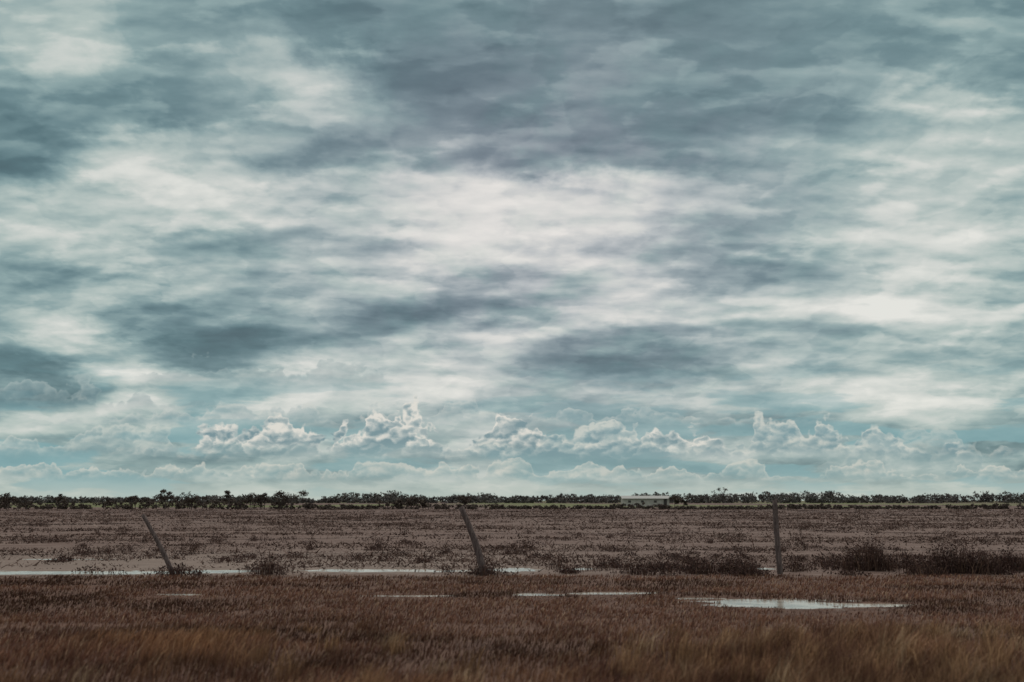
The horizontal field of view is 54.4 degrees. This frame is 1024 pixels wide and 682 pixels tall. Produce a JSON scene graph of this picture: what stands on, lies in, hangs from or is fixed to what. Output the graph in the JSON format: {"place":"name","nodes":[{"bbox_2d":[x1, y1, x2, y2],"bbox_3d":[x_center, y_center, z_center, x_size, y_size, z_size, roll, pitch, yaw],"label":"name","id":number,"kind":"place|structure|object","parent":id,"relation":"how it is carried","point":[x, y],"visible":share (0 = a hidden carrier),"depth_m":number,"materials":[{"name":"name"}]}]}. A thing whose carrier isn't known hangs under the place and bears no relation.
{"place":"outdoors","nodes":[
{"label":"outdoors","id":0,"kind":"place"},
{"bbox_2d":[0,501,1023,681],"bbox_3d":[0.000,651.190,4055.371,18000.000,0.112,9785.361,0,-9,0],"label":"ground","id":1,"kind":"structure","parent":0,"point":[146,563],"depth_m":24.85,"materials":[{"name":"brown plant"}]},
{"bbox_2d":[0,492,28,507],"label":"gum tree","id":2,"kind":"object","parent":1,"relation":"on","point":[7,497],"visible":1,"depth_m":183.57,"materials":[{"name":"green plant"}]},
{"bbox_2d":[54,493,64,508],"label":"gum tree","id":3,"kind":"object","parent":1,"relation":"on","point":[59,498],"visible":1,"depth_m":183.52,"materials":[{"name":"green plant"}]},
{"bbox_2d":[22,559,102,559],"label":"puddle","id":4,"kind":"object","parent":1,"relation":"on","point":[50,559],"visible":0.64,"depth_m":27.41,"materials":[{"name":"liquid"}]},
{"bbox_2d":[0,570,146,574],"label":"puddle","id":5,"kind":"object","parent":1,"relation":"on","point":[6,572],"visible":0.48,"depth_m":22.56,"materials":[{"name":"liquid"}]},
{"bbox_2d":[129,495,137,508],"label":"gum tree","id":6,"kind":"object","parent":1,"relation":"on","point":[133,497],"visible":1,"depth_m":183.12,"materials":[{"name":"green plant"}]},
{"bbox_2d":[141,514,174,575],"bbox_3d":[-7.681,4.548,21.619,0.856,1.558,0.137,0,-9,0],"label":"fence post","id":7,"kind":"object","parent":1,"relation":"on","point":[158,542],"visible":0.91,"depth_m":21.61,"materials":[{"name":"grey wood"}]},
{"bbox_2d":[157,489,173,508],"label":"gum tree","id":8,"kind":"object","parent":1,"relation":"on","point":[164,497],"visible":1,"depth_m":183.72,"materials":[{"name":"green plant"}]},
{"bbox_2d":[144,561,201,576],"bbox_3d":[-7.166,4.920,21.574,1.357,0.348,1.095,0,-9,0],"label":"dry shrub","id":9,"kind":"object","parent":1,"relation":"on","point":[181,570],"visible":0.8,"depth_m":21.45,"materials":[{"name":"brown plant"}]},
{"bbox_2d":[157,594,204,594],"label":"puddle","id":10,"kind":"object","parent":1,"relation":"on","point":[181,594],"visible":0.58,"depth_m":17.23,"materials":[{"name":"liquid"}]},
{"bbox_2d":[184,496,197,508],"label":"gum tree","id":11,"kind":"object","parent":1,"relation":"on","point":[190,500],"visible":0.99,"depth_m":182.80,"materials":[{"name":"green plant"}]},
{"bbox_2d":[133,569,259,573],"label":"puddle","id":12,"kind":"object","parent":1,"relation":"on","point":[211,571],"visible":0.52,"depth_m":22.87,"materials":[{"name":"liquid"}]},
{"bbox_2d":[222,490,231,508],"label":"gum tree","id":13,"kind":"object","parent":1,"relation":"on","point":[227,493],"visible":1,"depth_m":183.40,"materials":[{"name":"green plant"}]},
{"bbox_2d":[241,492,259,508],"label":"gum tree","id":14,"kind":"object","parent":1,"relation":"on","point":[248,500],"visible":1,"depth_m":183.54,"materials":[{"name":"green plant"}]},
{"bbox_2d":[257,492,272,508],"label":"gum tree","id":15,"kind":"object","parent":1,"relation":"on","point":[264,497],"visible":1,"depth_m":183.32,"materials":[{"name":"green plant"}]},
{"bbox_2d":[252,552,288,576],"bbox_3d":[-5.178,4.790,21.486,0.882,0.578,1.297,4,-10,-23],"label":"dry shrub","id":16,"kind":"object","parent":1,"relation":"on","point":[269,568],"visible":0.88,"depth_m":21.50,"materials":[{"name":"brown plant"}]},
{"bbox_2d":[271,489,308,508],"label":"gum tree","id":17,"kind":"object","parent":1,"relation":"on","point":[285,497],"visible":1,"depth_m":183.55,"materials":[{"name":"green plant"}]},
{"bbox_2d":[259,569,467,571],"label":"puddle","id":18,"kind":"object","parent":1,"relation":"on","point":[377,570],"visible":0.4,"depth_m":23.19,"materials":[{"name":"liquid"}]},
{"bbox_2d":[370,595,453,596],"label":"puddle","id":19,"kind":"object","parent":1,"relation":"on","point":[411,595],"visible":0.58,"depth_m":17.04,"materials":[{"name":"liquid"}]},
{"bbox_2d":[406,498,425,508],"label":"gum tree","id":20,"kind":"object","parent":1,"relation":"on","point":[410,502],"visible":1,"depth_m":183.05,"materials":[{"name":"green plant"}]},
{"bbox_2d":[458,495,471,507],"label":"gum tree","id":21,"kind":"object","parent":1,"relation":"on","point":[465,499],"visible":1,"depth_m":183.55,"materials":[{"name":"green plant"}]},
{"bbox_2d":[458,506,485,575],"bbox_3d":[-0.839,4.461,21.624,0.672,1.731,0.178,0,-9,0],"label":"fence post","id":22,"kind":"object","parent":1,"relation":"on","point":[477,547],"visible":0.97,"depth_m":21.62,"materials":[{"name":"grey wood"}]},
{"bbox_2d":[444,562,513,575],"bbox_3d":[-0.621,4.915,21.559,1.595,0.357,1.024,-4,-10,23],"label":"dry shrub","id":23,"kind":"object","parent":1,"relation":"on","point":[488,569],"visible":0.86,"depth_m":21.42,"materials":[{"name":"brown plant"}]},
{"bbox_2d":[470,568,540,571],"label":"puddle","id":24,"kind":"object","parent":1,"relation":"on","point":[516,569],"visible":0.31,"depth_m":23.52,"materials":[{"name":"liquid"}]},
{"bbox_2d":[0,573,1023,681],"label":"verge grass","id":25,"kind":"structure","parent":1,"relation":"on","point":[885,654],"depth_m":11.23,"materials":[{"name":"brown plant"}]},
{"bbox_2d":[0,515,1023,577],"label":"fence line weeds","id":26,"kind":"object","parent":1,"relation":"on","point":[736,567],"visible":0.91,"depth_m":26.79,"materials":[{"name":"brown plant"}]},
{"bbox_2d":[0,487,1023,502],"bbox_3d":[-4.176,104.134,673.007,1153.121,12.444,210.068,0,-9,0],"label":"distant treeline","id":27,"kind":"object","parent":1,"relation":"on","point":[808,497],"visible":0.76,"depth_m":601.84,"materials":[{"name":"green plant"}]},
{"bbox_2d":[0,494,1023,508],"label":"shrub hedgerow","id":28,"kind":"object","parent":1,"relation":"on","point":[151,502],"visible":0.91,"depth_m":186.30,"materials":[{"name":"green plant"}]},
{"bbox_2d":[513,593,562,595],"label":"puddle","id":29,"kind":"object","parent":1,"relation":"on","point":[526,594],"visible":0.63,"depth_m":17.22,"materials":[{"name":"liquid"}]},
{"bbox_2d":[564,592,651,593],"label":"puddle","id":30,"kind":"object","parent":1,"relation":"on","point":[611,593],"visible":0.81,"depth_m":17.40,"materials":[{"name":"liquid"}]},
{"bbox_2d":[619,496,669,505],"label":"farm shed","id":31,"kind":"structure","parent":1,"relation":"on","point":[647,500],"depth_m":276.43,"materials":[{"name":"grey metal"}]},
{"bbox_2d":[668,496,681,503],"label":"bush","id":32,"kind":"object","parent":1,"relation":"on","point":[676,499],"visible":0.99,"depth_m":271.69,"materials":[{"name":"green plant"}]},
{"bbox_2d":[680,498,687,505],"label":"bush","id":33,"kind":"object","parent":1,"relation":"on","point":[685,503],"visible":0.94,"depth_m":271.50,"materials":[{"name":"green plant"}]},
{"bbox_2d":[674,550,716,566],"bbox_3d":[4.405,5.285,24.022,1.521,0.444,1.231,0,-9,0],"label":"dry shrub","id":34,"kind":"object","parent":1,"relation":"on","point":[689,558],"visible":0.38,"depth_m":23.99,"materials":[{"name":"brown plant"}]},
{"bbox_2d":[678,598,728,599],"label":"puddle","id":35,"kind":"object","parent":1,"relation":"on","point":[703,598],"visible":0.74,"depth_m":16.54,"materials":[{"name":"liquid"}]},
{"bbox_2d":[772,499,782,573],"bbox_3d":[5.877,4.445,22.027,0.175,1.889,0.130,-7,-11,36],"label":"fence post","id":36,"kind":"object","parent":1,"relation":"on","point":[777,540],"visible":0.94,"depth_m":22.01,"materials":[{"name":"grey wood"}]},
{"bbox_2d":[774,558,816,572],"bbox_3d":[6.485,5.123,22.742,1.069,0.318,1.211,-4,-10,25],"label":"dry shrub","id":37,"kind":"object","parent":1,"relation":"on","point":[794,564],"visible":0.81,"depth_m":22.61,"materials":[{"name":"brown plant"}]},
{"bbox_2d":[689,598,916,608],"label":"puddle","id":38,"kind":"object","parent":1,"relation":"on","point":[794,604],"visible":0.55,"depth_m":15.59,"materials":[{"name":"liquid"}]},
{"bbox_2d":[800,552,842,565],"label":"dry shrub","id":39,"kind":"object","parent":1,"relation":"on","point":[817,560],"visible":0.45,"depth_m":24.52,"materials":[{"name":"brown plant"}]},
{"bbox_2d":[811,530,910,571],"bbox_3d":[8.051,4.860,23.163,2.904,1.007,1.281,0,-9,0],"label":"dry shrub","id":40,"kind":"object","parent":1,"relation":"on","point":[870,559],"visible":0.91,"depth_m":23.06,"materials":[{"name":"brown plant"}]},
{"bbox_2d":[882,547,926,567],"bbox_3d":[9.414,5.249,24.092,1.709,0.529,1.208,-5,-10,28],"label":"dry shrub","id":41,"kind":"object","parent":1,"relation":"on","point":[905,560],"visible":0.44,"depth_m":23.98,"materials":[{"name":"brown plant"}]},
{"bbox_2d":[883,535,1014,574],"bbox_3d":[9.637,4.737,22.069,2.897,0.879,1.391,0,-9,0],"label":"dry shrub","id":42,"kind":"object","parent":1,"relation":"on","point":[951,562],"visible":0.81,"depth_m":21.83,"materials":[{"name":"brown plant"}]},
{"bbox_2d":[949,542,1022,574],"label":"dry shrub","id":43,"kind":"object","parent":1,"relation":"on","point":[990,566],"visible":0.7,"depth_m":21.79,"materials":[{"name":"brown plant"}]},
{"bbox_2d":[985,545,1023,570],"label":"dry shrub","id":44,"kind":"object","parent":1,"relation":"on","point":[1008,561],"visible":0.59,"depth_m":22.64,"materials":[{"name":"brown plant"}]},
{"bbox_2d":[0,509,1023,554],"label":"fence wire","id":45,"kind":"object","parent":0,"point":[531,550],"visible":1,"depth_m":21.77,"materials":[{"name":"grey metal"}]},
{"bbox_2d":[0,0,1023,500],"label":"sky","id":46,"kind":"structure","parent":0,"point":[428,248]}
]}

